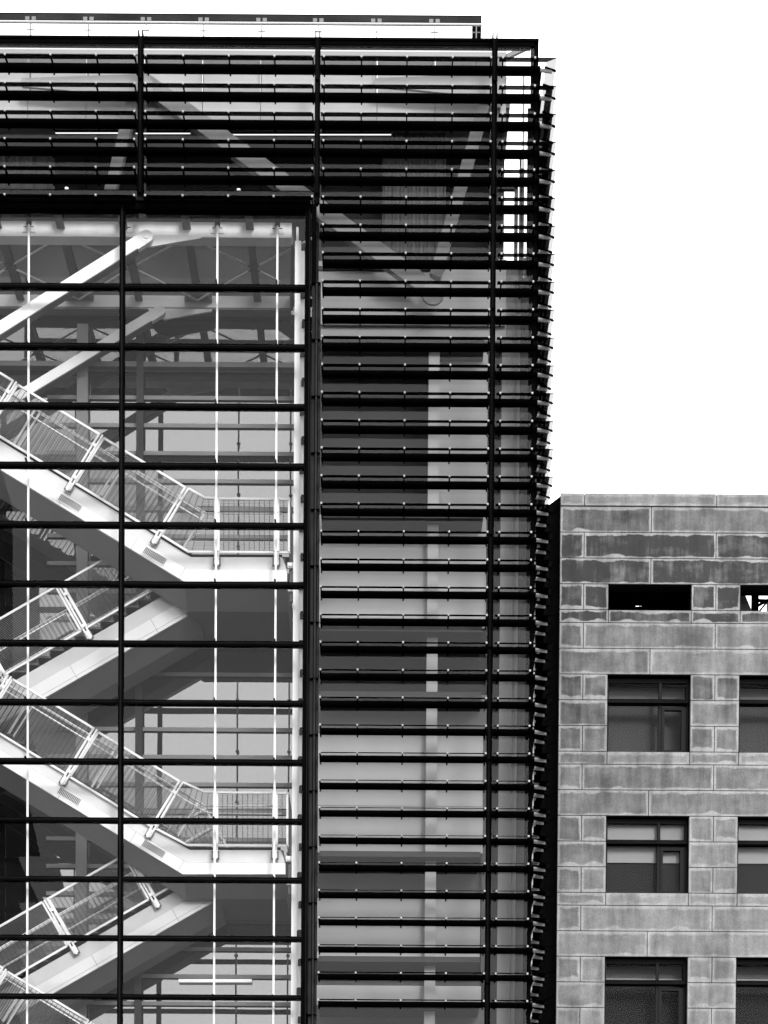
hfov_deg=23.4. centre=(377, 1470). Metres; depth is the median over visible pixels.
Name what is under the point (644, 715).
window
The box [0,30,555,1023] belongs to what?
glass building
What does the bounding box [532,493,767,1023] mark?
stone building
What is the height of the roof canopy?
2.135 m
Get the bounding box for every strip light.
[55,130,118,133]
[135,130,189,133]
[178,979,251,982]
[230,132,390,134]
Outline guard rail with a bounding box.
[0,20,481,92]
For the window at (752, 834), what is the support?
in the stone building at (654, 857)
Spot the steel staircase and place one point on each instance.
(171, 909)
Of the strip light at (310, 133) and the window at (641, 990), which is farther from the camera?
the window at (641, 990)
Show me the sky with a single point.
(659, 274)
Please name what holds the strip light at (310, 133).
attached to the glass building at (342, 344)
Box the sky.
[0,0,767,610]
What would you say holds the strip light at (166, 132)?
attached to the glass building at (342, 344)
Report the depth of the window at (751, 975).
44.46 m
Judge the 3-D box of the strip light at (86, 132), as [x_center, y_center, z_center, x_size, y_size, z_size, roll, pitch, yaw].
[-6.381,-29.589,40.934,1.464,0.062,0.060,0,1,0]
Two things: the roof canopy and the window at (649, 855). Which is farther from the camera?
the window at (649, 855)
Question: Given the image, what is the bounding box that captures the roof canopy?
[0,12,481,37]
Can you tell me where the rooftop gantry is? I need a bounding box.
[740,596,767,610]
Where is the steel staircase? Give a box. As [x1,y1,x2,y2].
[0,372,292,1023]
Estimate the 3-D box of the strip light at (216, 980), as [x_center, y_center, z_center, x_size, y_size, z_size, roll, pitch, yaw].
[-3.776,-11.418,43.150,1.705,0.091,0.090,0,1,0]
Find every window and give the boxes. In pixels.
[604,958,686,1023]
[605,817,688,892]
[607,676,689,751]
[735,959,767,1023]
[737,818,767,893]
[738,677,767,752]

